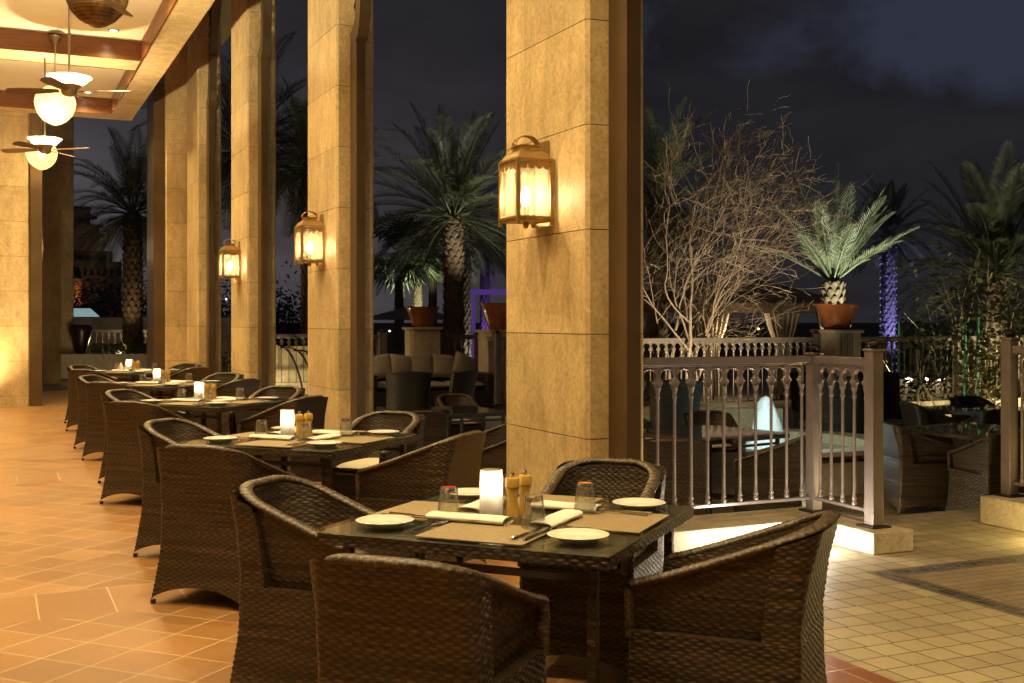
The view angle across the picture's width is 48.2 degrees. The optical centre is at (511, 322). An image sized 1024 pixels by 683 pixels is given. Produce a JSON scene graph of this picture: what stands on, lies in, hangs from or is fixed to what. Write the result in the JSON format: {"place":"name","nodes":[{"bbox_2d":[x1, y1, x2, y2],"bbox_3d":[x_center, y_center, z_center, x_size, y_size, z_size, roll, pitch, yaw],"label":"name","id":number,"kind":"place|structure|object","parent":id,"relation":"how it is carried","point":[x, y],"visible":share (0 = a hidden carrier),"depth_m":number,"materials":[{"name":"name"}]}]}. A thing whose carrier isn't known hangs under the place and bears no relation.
{"place":"outdoors","nodes":[
{"label":"outdoors","id":0,"kind":"place"},
{"bbox_2d":[0,0,162,97],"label":"ceiling","id":1,"kind":"structure","parent":0,"point":[48,16],"depth_m":15.09,"materials":[{"name":"paint"}]},
{"bbox_2d":[1,58,88,156],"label":"ceiling fan","id":2,"kind":"object","parent":1,"relation":"hanging from","point":[44,144],"visible":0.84,"depth_m":15.52,"materials":[{"name":"silver metal"}]},
{"bbox_2d":[5,7,131,103],"bbox_3d":[-4.645,-3.110,12.000,0.969,1.480,0.969,0,0,45],"label":"ceiling fan","id":3,"kind":"object","parent":1,"relation":"hanging from","point":[68,84],"visible":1,"depth_m":11.95,"materials":[{"name":"brown metal"}]},
{"bbox_2d":[0,28,140,70],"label":"ceiling beam","id":4,"kind":"structure","parent":1,"relation":"attached to","point":[38,47],"depth_m":15.49,"materials":[{"name":"brown wood"}]},
{"bbox_2d":[34,35,75,124],"bbox_3d":[-6.069,-3.208,15.200,0.524,1.184,0.524,0,0,-24],"label":"pendant lamp","id":5,"kind":"object","parent":4,"relation":"hanging from","point":[58,108],"visible":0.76,"depth_m":15.04,"materials":[{"name":"glass"}]},
{"bbox_2d":[0,0,177,113],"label":"ceiling trim","id":6,"kind":"structure","parent":1,"relation":"attached to","point":[109,105],"depth_m":19.04,"materials":[{"name":"brown wood"}]},
{"bbox_2d":[66,0,128,27],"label":"pendant lamp","id":7,"kind":"object","parent":1,"relation":"hanging from","point":[96,13],"visible":0.92,"depth_m":9.38,"materials":[{"name":"brown metal"}]},
{"bbox_2d":[42,377,145,390],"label":"floor","id":8,"kind":"structure","parent":0,"point":[63,385],"depth_m":26.36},
{"bbox_2d":[61,352,230,378],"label":"planter wall","id":9,"kind":"structure","parent":8,"relation":"on","point":[104,361],"depth_m":29.71,"materials":[{"name":"stone"}]},
{"bbox_2d":[61,117,73,353],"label":"stone pillar","id":10,"kind":"structure","parent":9,"relation":"on","point":[67,230],"depth_m":29.89,"materials":[{"name":"stone"}]},
{"bbox_2d":[0,0,214,120],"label":"ceiling soffit","id":11,"kind":"structure","parent":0,"point":[184,19],"depth_m":15.63,"materials":[{"name":"paint"}]},
{"bbox_2d":[0,390,898,682],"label":"floor","id":12,"kind":"structure","parent":0,"point":[76,584],"depth_m":6.09,"materials":[{"name":"tile"}]},
{"bbox_2d":[0,111,41,406],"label":"end pier","id":13,"kind":"structure","parent":12,"relation":"on","point":[20,280],"depth_m":19.67,"materials":[{"name":"stone"}]},
{"bbox_2d":[42,119,60,383],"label":"lantern pillar","id":14,"kind":"structure","parent":12,"relation":"on","point":[51,278],"depth_m":26.81,"materials":[{"name":"stone"}]},
{"bbox_2d":[66,369,120,430],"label":"wicker chair","id":15,"kind":"object","parent":12,"relation":"on","point":[73,374],"visible":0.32,"depth_m":15.19,"materials":[{"name":"wicker"}]},
{"bbox_2d":[73,375,114,448],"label":"wicker chair","id":16,"kind":"object","parent":12,"relation":"on","point":[81,431],"visible":0.31,"depth_m":13.11,"materials":[{"name":"wicker"}]},
{"bbox_2d":[81,381,136,460],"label":"wicker chair","id":17,"kind":"object","parent":12,"relation":"on","point":[94,440],"visible":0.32,"depth_m":11.95,"materials":[{"name":"wicker"}]},
{"bbox_2d":[98,389,187,482],"bbox_3d":[-3.363,1.034,10.443,0.646,0.832,0.560,0,0,22],"label":"wicker chair","id":18,"kind":"object","parent":12,"relation":"on","point":[108,396],"visible":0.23,"depth_m":10.49,"materials":[{"name":"wicker"}]},
{"bbox_2d":[100,400,198,503],"bbox_3d":[-2.925,1.034,9.271,0.560,0.832,0.646,0,0,22],"label":"wicker chair","id":19,"kind":"object","parent":12,"relation":"on","point":[123,474],"visible":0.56,"depth_m":9.04,"materials":[{"name":"wicker"}]},
{"bbox_2d":[147,41,187,393],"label":"corner pier","id":20,"kind":"structure","parent":12,"relation":"on","point":[167,291],"depth_m":19.95,"materials":[{"name":"stone"}]},
{"bbox_2d":[133,418,261,556],"bbox_3d":[-1.972,1.034,7.202,0.646,0.832,0.560,0,0,24],"label":"wicker chair","id":21,"kind":"object","parent":12,"relation":"on","point":[154,434],"visible":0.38,"depth_m":7.06,"materials":[{"name":"wicker"}]},
{"bbox_2d":[187,0,221,374],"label":"stone pillar","id":22,"kind":"structure","parent":12,"relation":"on","point":[204,187],"depth_m":18.90,"materials":[{"name":"stone"}]},
{"bbox_2d":[140,396,290,434],"bbox_3d":[-2.660,1.074,10.105,1.050,0.752,1.050,0,0,24],"label":"dining table","id":23,"kind":"object","parent":12,"relation":"on","point":[227,407],"visible":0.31,"depth_m":9.63,"materials":[{"name":"wood"}]},
{"bbox_2d":[150,444,295,603],"bbox_3d":[-1.510,1.034,6.064,0.560,0.832,0.646,0,0,19],"label":"wicker chair","id":24,"kind":"object","parent":12,"relation":"on","point":[198,541],"visible":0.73,"depth_m":5.82,"materials":[{"name":"wicker"}]},
{"bbox_2d":[190,378,260,435],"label":"wicker chair","id":25,"kind":"object","parent":12,"relation":"on","point":[250,386],"visible":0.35,"depth_m":12.46,"materials":[{"name":"wicker"}]},
{"bbox_2d":[231,0,275,388],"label":"stone pillar","id":26,"kind":"structure","parent":12,"relation":"on","point":[253,174],"depth_m":15.24,"materials":[{"name":"stone"}]},
{"bbox_2d":[228,385,305,434],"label":"wicker chair","id":27,"kind":"object","parent":12,"relation":"on","point":[291,392],"visible":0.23,"depth_m":11.08,"materials":[{"name":"wicker"}]},
{"bbox_2d":[237,395,327,481],"bbox_3d":[-1.945,1.034,9.767,0.646,0.832,0.560,0,0,27],"label":"wicker chair","id":28,"kind":"object","parent":12,"relation":"on","point":[315,405],"visible":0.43,"depth_m":9.60,"materials":[{"name":"wicker"}]},
{"bbox_2d":[178,428,420,488],"bbox_3d":[-1.253,1.074,6.900,1.050,0.752,1.050,0,0,23],"label":"dining table","id":29,"kind":"object","parent":12,"relation":"on","point":[401,439],"visible":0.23,"depth_m":6.44,"materials":[{"name":"brown wood"}]},
{"bbox_2d":[229,475,426,682],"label":"wicker chair","id":30,"kind":"object","parent":12,"relation":"on","point":[281,521],"visible":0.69,"depth_m":4.27,"materials":[{"name":"wicker"}]},
{"bbox_2d":[308,0,372,429],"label":"stone pillar","id":31,"kind":"structure","parent":12,"relation":"on","point":[340,193],"depth_m":11.32,"materials":[{"name":"stone"}]},
{"bbox_2d":[294,211,324,265],"bbox_3d":[-2.067,-0.852,11.698,0.251,0.563,0.282,0,0,-24],"label":"wall lantern","id":32,"kind":"object","parent":31,"relation":"attached to","point":[313,225],"depth_m":11.63,"materials":[{"name":"gold metal"}]},
{"bbox_2d":[319,410,424,501],"bbox_3d":[-0.924,1.034,7.705,0.560,0.832,0.646,0,0,22],"label":"wicker chair","id":33,"kind":"object","parent":12,"relation":"on","point":[345,469],"visible":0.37,"depth_m":7.76,"materials":[{"name":"wicker"}]},
{"bbox_2d":[355,430,486,563],"bbox_3d":[-0.509,1.034,6.572,0.646,0.832,0.560,0,0,22],"label":"wicker chair","id":34,"kind":"object","parent":12,"relation":"on","point":[425,472],"visible":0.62,"depth_m":6.38,"materials":[{"name":"wicker"}]},
{"bbox_2d":[309,553,549,682],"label":"wicker chair","id":35,"kind":"object","parent":12,"relation":"on","point":[384,619],"visible":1,"depth_m":3.05,"materials":[{"name":"wicker"}]},
{"bbox_2d":[317,493,693,682],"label":"dining table","id":36,"kind":"object","parent":12,"relation":"on","point":[611,550],"visible":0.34,"depth_m":3.67,"materials":[{"name":"brown wood"}]},
{"bbox_2d":[356,514,413,528],"bbox_3d":[-0.436,0.687,3.925,0.200,0.022,0.200,0,0,23],"label":"side plate","id":37,"kind":"object","parent":36,"relation":"on","point":[383,521],"visible":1,"depth_m":3.94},
{"bbox_2d":[366,501,465,521],"bbox_3d":[-0.310,0.696,4.219,0.310,0.002,0.380,0,0,23],"label":"placemat","id":38,"kind":"object","parent":36,"relation":"on","point":[423,508],"visible":0.57,"depth_m":4.26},
{"bbox_2d":[414,521,556,545],"bbox_3d":[-0.083,0.696,3.784,0.380,0.002,0.310,0,0,23],"label":"placemat","id":39,"kind":"object","parent":36,"relation":"on","point":[480,532],"visible":0.86,"depth_m":3.76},
{"bbox_2d":[425,511,513,524],"bbox_3d":[-0.150,0.681,3.988,0.300,0.027,0.096,0,0,24],"label":"rolled napkin","id":40,"kind":"object","parent":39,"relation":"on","point":[479,518],"visible":1,"depth_m":3.96,"materials":[{"name":"white fabric"}]},
{"bbox_2d":[479,468,502,515],"bbox_3d":[-0.074,0.611,4.078,0.085,0.172,0.085,0,0,-24],"label":"candle lamp","id":41,"kind":"object","parent":36,"relation":"on","point":[491,491],"visible":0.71,"depth_m":4.04,"materials":[{"name":"white glass"}]},
{"bbox_2d":[547,528,608,543],"bbox_3d":[0.212,0.687,3.659,0.200,0.022,0.200,0,0,23],"label":"side plate","id":42,"kind":"object","parent":36,"relation":"on","point":[577,535],"visible":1,"depth_m":3.68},
{"bbox_2d":[560,510,669,532],"bbox_3d":[0.352,0.696,4.012,0.310,0.002,0.380,0,0,23],"label":"placemat","id":43,"kind":"object","parent":36,"relation":"on","point":[616,521],"visible":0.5,"depth_m":3.99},
{"bbox_2d":[506,0,642,494],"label":"stone pillar","id":44,"kind":"structure","parent":12,"relation":"on","point":[574,281],"depth_m":6.66,"materials":[{"name":"stone"}]},
{"bbox_2d":[498,135,553,227],"bbox_3d":[0.088,-0.852,6.957,0.251,0.563,0.282,0,0,-24],"label":"wall lantern","id":45,"kind":"object","parent":44,"relation":"attached to","point":[520,159],"depth_m":6.93,"materials":[{"name":"gold metal"}]},
{"bbox_2d":[517,457,666,672],"bbox_3d":[0.360,1.034,4.930,0.560,0.832,0.646,0,0,21],"label":"wicker chair","id":46,"kind":"object","parent":12,"relation":"on","point":[611,479],"visible":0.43,"depth_m":4.68,"materials":[{"name":"wicker"}]},
{"bbox_2d":[624,510,840,682],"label":"wicker chair","id":47,"kind":"object","parent":12,"relation":"on","point":[747,608],"visible":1,"depth_m":3.59,"materials":[{"name":"wicker"}]},
{"bbox_2d":[74,0,1023,322],"label":"sky","id":48,"kind":"structure","parent":0,"point":[896,86],"materials":[{"name":"black"}]},
{"bbox_2d":[143,353,1020,517],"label":"terrace","id":49,"kind":"structure","parent":0,"point":[889,509],"depth_m":23.99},
{"bbox_2d":[66,124,146,378],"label":"palm tree","id":50,"kind":"object","parent":49,"relation":"on","point":[133,235],"visible":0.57,"depth_m":31.25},
{"bbox_2d":[74,318,230,352],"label":"garden wall","id":51,"kind":"structure","parent":49,"relation":"on","point":[106,323],"depth_m":37.80,"materials":[{"name":"stone"}]},
{"bbox_2d":[122,31,307,229],"bbox_3d":[-6.388,-2.661,27.110,5.752,8.927,5.382,0,0,-24],"label":"palm tree","id":52,"kind":"object","parent":49,"relation":"on","point":[226,116],"visible":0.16,"depth_m":26.61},
{"bbox_2d":[276,346,308,393],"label":"stair wall","id":53,"kind":"structure","parent":49,"relation":"on","point":[292,373],"depth_m":23.63,"materials":[{"name":"stone"}]},
{"bbox_2d":[221,76,406,345],"bbox_3d":[-4.641,-2.001,25.936,4.223,7.598,4.320,0,0,-24],"label":"palm tree","id":54,"kind":"object","parent":49,"relation":"on","point":[301,131],"visible":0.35,"depth_m":25.78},
{"bbox_2d":[377,371,431,410],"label":"tall chair","id":55,"kind":"object","parent":49,"relation":"on","point":[408,389],"visible":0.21,"depth_m":14.86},
{"bbox_2d":[373,210,441,354],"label":"palm tree","id":56,"kind":"object","parent":49,"relation":"on","point":[399,336],"visible":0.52,"depth_m":43.82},
{"bbox_2d":[410,410,447,446],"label":"wicker chair","id":57,"kind":"object","parent":49,"relation":"on","point":[436,426],"visible":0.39,"depth_m":11.92,"materials":[{"name":"wicker"}]},
{"bbox_2d":[373,102,506,357],"bbox_3d":[-1.474,-1.756,27.074,5.118,7.116,5.280,0,0,-24],"label":"palm tree","id":58,"kind":"object","parent":49,"relation":"on","point":[455,183],"visible":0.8,"depth_m":26.68,"materials":[{"name":"plant"}]},
{"bbox_2d":[389,405,505,433],"bbox_3d":[-0.709,1.374,13.000,1.050,0.752,1.050,0,0,-34],"label":"dining table","id":59,"kind":"object","parent":49,"relation":"on","point":[461,412],"visible":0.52,"depth_m":12.88,"materials":[{"name":"wood"}]},
{"bbox_2d":[413,185,505,356],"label":"palm tree","id":60,"kind":"object","parent":49,"relation":"on","point":[467,268],"visible":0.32,"depth_m":28.16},
{"bbox_2d":[435,393,485,437],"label":"wicker chair","id":61,"kind":"object","parent":49,"relation":"on","point":[455,399],"visible":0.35,"depth_m":14.48,"materials":[{"name":"wicker"}]},
{"bbox_2d":[440,210,505,328],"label":"palm tree","id":62,"kind":"object","parent":49,"relation":"on","point":[484,283],"visible":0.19,"depth_m":46.82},
{"bbox_2d":[478,440,505,494],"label":"wicker chair","id":63,"kind":"object","parent":49,"relation":"on","point":[493,456],"visible":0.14,"depth_m":9.71,"materials":[{"name":"wicker"}]},
{"bbox_2d":[643,379,701,460],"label":"tall chair","id":64,"kind":"object","parent":49,"relation":"on","point":[666,407],"visible":0.17,"depth_m":12.86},
{"bbox_2d":[643,439,709,515],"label":"wicker chair","id":65,"kind":"object","parent":49,"relation":"on","point":[682,466],"visible":0.51,"depth_m":9.00,"materials":[{"name":"wicker"}]},
{"bbox_2d":[642,93,756,400],"bbox_3d":[3.179,-1.667,25.624,4.779,6.930,4.325,0,0,-24],"label":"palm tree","id":66,"kind":"object","parent":49,"relation":"on","point":[650,203],"visible":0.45,"depth_m":25.27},
{"bbox_2d":[684,410,745,490],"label":"wicker chair","id":67,"kind":"object","parent":49,"relation":"on","point":[715,418],"visible":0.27,"depth_m":11.34,"materials":[{"name":"wicker"}]},
{"bbox_2d":[642,424,789,513],"bbox_3d":[1.790,1.374,10.450,1.050,0.752,1.050,0,0,-36],"label":"dining table","id":68,"kind":"object","parent":49,"relation":"on","point":[715,434],"visible":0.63,"depth_m":10.23,"materials":[{"name":"brown wood"}]},
{"bbox_2d":[643,180,813,380],"bbox_3d":[3.252,-0.274,19.394,2.547,4.076,4.660,0,0,-11],"label":"bare tree","id":69,"kind":"object","parent":49,"relation":"on","point":[720,315],"visible":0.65,"depth_m":19.29,"materials":[{"name":"brown plant"}]},
{"bbox_2d":[643,279,847,399],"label":"pavilion","id":70,"kind":"structure","parent":49,"relation":"on","point":[791,320],"depth_m":25.93,"materials":[{"name":"wood"}]},
{"bbox_2d":[484,396,1020,429],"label":"parapet","id":71,"kind":"structure","parent":49,"relation":"on","point":[490,424],"depth_m":18.97,"materials":[{"name":"stone"}]},
{"bbox_2d":[643,330,820,404],"bbox_3d":[3.293,0.724,17.611,3.623,1.192,0.153,0,0,-24],"label":"balustrade","id":72,"kind":"object","parent":71,"relation":"on","point":[815,338],"visible":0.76,"depth_m":17.66,"materials":[{"name":"metal"}]},
{"bbox_2d":[861,330,1022,396],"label":"balustrade","id":73,"kind":"object","parent":71,"relation":"on","point":[956,379],"visible":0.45,"depth_m":19.42,"materials":[{"name":"stone"}]},
{"bbox_2d":[645,428,863,495],"bbox_3d":[2.853,1.528,12.750,2.726,0.445,2.726,0,0,-24],"label":"fountain basin","id":74,"kind":"object","parent":49,"relation":"on","point":[848,465],"visible":0.13,"depth_m":11.62,"materials":[{"name":"stone"}]},
{"bbox_2d":[643,71,892,380],"bbox_3d":[3.551,-1.052,17.726,4.023,5.627,5.450,0,0,43],"label":"bare tree","id":75,"kind":"object","parent":49,"relation":"on","point":[707,332],"visible":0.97,"depth_m":17.30,"materials":[{"name":"brown plant"}]},
{"bbox_2d":[733,435,805,511],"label":"wicker chair","id":76,"kind":"object","parent":49,"relation":"on","point":[763,472],"visible":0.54,"depth_m":9.38,"materials":[{"name":"wicker"}]},
{"bbox_2d":[788,371,835,428],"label":"tall chair","id":77,"kind":"object","parent":49,"relation":"on","point":[794,417],"visible":0.11,"depth_m":14.87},
{"bbox_2d":[822,376,863,433],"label":"tall chair","id":78,"kind":"object","parent":49,"relation":"on","point":[848,413],"visible":0.39,"depth_m":13.57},
{"bbox_2d":[858,371,902,425],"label":"tall chair","id":79,"kind":"object","parent":49,"relation":"on","point":[891,400],"visible":0.23,"depth_m":15.10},
{"bbox_2d":[833,175,944,371],"bbox_3d":[10.855,-1.235,32.988,3.255,6.056,3.147,0,0,15],"label":"palm tree","id":80,"kind":"object","parent":49,"relation":"on","point":[888,284],"visible":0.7,"depth_m":32.82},
{"bbox_2d":[883,421,958,514],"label":"wicker chair","id":81,"kind":"object","parent":49,"relation":"on","point":[915,470],"visible":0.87,"depth_m":10.36,"materials":[{"name":"wicker"}]},
{"bbox_2d":[890,315,969,405],"bbox_3d":[6.817,0.811,19.203,1.256,1.891,2.087,0,0,-3],"label":"shrub","id":82,"kind":"object","parent":49,"relation":"on","point":[920,372],"visible":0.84,"depth_m":18.93,"materials":[{"name":"green plant"}]},
{"bbox_2d":[899,401,961,444],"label":"wicker chair","id":83,"kind":"object","parent":49,"relation":"on","point":[912,414],"visible":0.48,"depth_m":12.97,"materials":[{"name":"wicker"}]},
{"bbox_2d":[871,139,1023,396],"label":"palm tree","id":84,"kind":"object","parent":49,"relation":"on","point":[998,227],"visible":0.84,"depth_m":24.16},
{"bbox_2d":[897,291,1000,398],"bbox_3d":[7.716,0.600,19.972,1.905,2.312,1.538,0,0,21],"label":"shrub","id":85,"kind":"object","parent":49,"relation":"on","point":[961,327],"visible":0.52,"depth_m":19.96,"materials":[{"name":"green plant"}]},
{"bbox_2d":[902,422,1020,443],"bbox_3d":[4.355,1.374,10.700,1.050,0.752,1.050,0,0,-29],"label":"dining table","id":86,"kind":"object","parent":49,"relation":"on","point":[969,431],"visible":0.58,"depth_m":10.62,"materials":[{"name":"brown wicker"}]},
{"bbox_2d":[905,249,1023,395],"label":"shrub","id":87,"kind":"object","parent":49,"relation":"on","point":[979,280],"visible":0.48,"depth_m":21.91,"materials":[{"name":"green plant"}]},
{"bbox_2d":[913,235,1023,398],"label":"shrub","id":88,"kind":"object","parent":49,"relation":"on","point":[971,300],"visible":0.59,"depth_m":22.38,"materials":[{"name":"green plant"}]},
{"bbox_2d":[923,403,1020,419],"bbox_3d":[5.413,1.374,13.300,1.050,0.752,1.050,0,0,-34],"label":"dining table","id":89,"kind":"object","parent":49,"relation":"on","point":[965,409],"visible":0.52,"depth_m":13.20,"materials":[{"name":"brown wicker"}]},
{"bbox_2d":[941,323,1020,405],"bbox_3d":[8.099,0.908,18.919,1.423,1.852,1.846,0,0,-24],"label":"shrub","id":90,"kind":"object","parent":49,"relation":"on","point":[994,393],"visible":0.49,"depth_m":19.11,"materials":[{"name":"green plant"}]},
{"bbox_2d":[944,271,1023,402],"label":"shrub","id":91,"kind":"object","parent":49,"relation":"on","point":[985,341],"visible":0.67,"depth_m":18.66,"materials":[{"name":"green plant"}]},
{"bbox_2d":[945,432,1023,510],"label":"wicker chair","id":92,"kind":"object","parent":49,"relation":"on","point":[974,468],"visible":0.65,"depth_m":9.75,"materials":[{"name":"wicker"}]},
{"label":"terrace deck","id":93,"kind":"structure","parent":49,"relation":"on","visible":0},
{"bbox_2d":[402,327,442,355],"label":"planter pier","id":94,"kind":"structure","parent":93,"relation":"on","point":[422,340],"depth_m":21.27,"materials":[{"name":"stone"}]},
{"bbox_2d":[373,371,493,409],"bbox_3d":[-1.411,1.050,18.657,2.060,0.720,0.920,0,0,-18],"label":"wicker sofa","id":95,"kind":"object","parent":93,"relation":"on","point":[484,393],"visible":0.23,"depth_m":18.47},
{"bbox_2d":[440,329,505,404],"bbox_3d":[0.144,0.724,20.312,2.580,1.192,3.690,0,0,-24],"label":"balustrade","id":96,"kind":"object","parent":93,"relation":"on","point":[494,355],"visible":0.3,"depth_m":18.69,"materials":[{"name":"paint"}]},
{"bbox_2d":[475,329,506,409],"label":"planter pier","id":97,"kind":"structure","parent":93,"relation":"on","point":[482,352],"depth_m":19.36,"materials":[{"name":"stone"}]},
{"bbox_2d":[277,323,1023,373],"bbox_3d":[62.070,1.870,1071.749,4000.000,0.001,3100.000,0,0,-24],"label":"ground","id":98,"kind":"structure","parent":0,"point":[869,329],"depth_m":159.18,"materials":[{"name":"soil"}]},
{"bbox_2d":[74,206,121,317],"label":"hotel building","id":99,"kind":"structure","parent":98,"relation":"on","point":[84,266],"depth_m":157.21,"materials":[{"name":"concrete"}]},
{"bbox_2d":[74,284,122,317],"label":"tree","id":100,"kind":"object","parent":98,"relation":"on","point":[98,309],"visible":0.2,"depth_m":74.82,"materials":[{"name":"green plant"}]},
{"bbox_2d":[74,256,146,317],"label":"tree","id":101,"kind":"object","parent":98,"relation":"on","point":[115,300],"visible":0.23,"depth_m":79.95,"materials":[{"name":"green plant"}]},
{"bbox_2d":[222,281,300,345],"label":"tree","id":102,"kind":"object","parent":98,"relation":"on","point":[290,329],"visible":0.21,"depth_m":59.88,"materials":[{"name":"green plant"}]},
{"bbox_2d":[643,407,782,427],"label":"fountain wall","id":103,"kind":"structure","parent":0,"point":[747,417],"depth_m":14.25,"materials":[{"name":"stone"}]},
{"bbox_2d":[810,329,863,375],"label":"planter pier","id":104,"kind":"structure","parent":0,"point":[846,343],"depth_m":18.17,"materials":[{"name":"stone"}]},
{"bbox_2d":[814,304,859,329],"bbox_3d":[5.224,-0.086,18.400,0.720,0.410,0.720,0,0,-24],"label":"planter bowl","id":105,"kind":"object","parent":104,"relation":"on","point":[836,316],"visible":1,"depth_m":18.18,"materials":[{"name":"ceramic"}]},
{"bbox_2d":[746,162,918,328],"bbox_3d":[5.958,-0.570,20.924,2.881,4.732,3.120,0,0,37],"label":"palm tree","id":106,"kind":"object","parent":105,"relation":"in","point":[834,293],"visible":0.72,"depth_m":20.71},
{"bbox_2d":[663,508,1023,682],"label":"pavement","id":107,"kind":"structure","parent":0,"point":[942,601],"depth_m":5.87,"materials":[{"name":"tile"}]},
{"bbox_2d":[663,506,912,554],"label":"stone plinth","id":108,"kind":"structure","parent":107,"relation":"on","point":[695,531],"depth_m":7.29,"materials":[{"name":"stone"}]},
{"bbox_2d":[643,340,891,528],"bbox_3d":[1.536,0.712,7.317,1.652,1.197,0.784,0,0,-24],"label":"balustrade","id":109,"kind":"object","parent":108,"relation":"on","point":[869,364],"visible":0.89,"depth_m":7.60,"materials":[{"name":"paint"}]},
{"bbox_2d":[980,493,1023,531],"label":"stone plinth","id":110,"kind":"structure","parent":107,"relation":"on","point":[1002,512],"depth_m":8.06,"materials":[{"name":"stone"}]},
{"bbox_2d":[993,329,1023,497],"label":"balustrade","id":111,"kind":"object","parent":110,"relation":"on","point":[1011,350],"visible":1,"depth_m":8.19,"materials":[{"name":"paint"}]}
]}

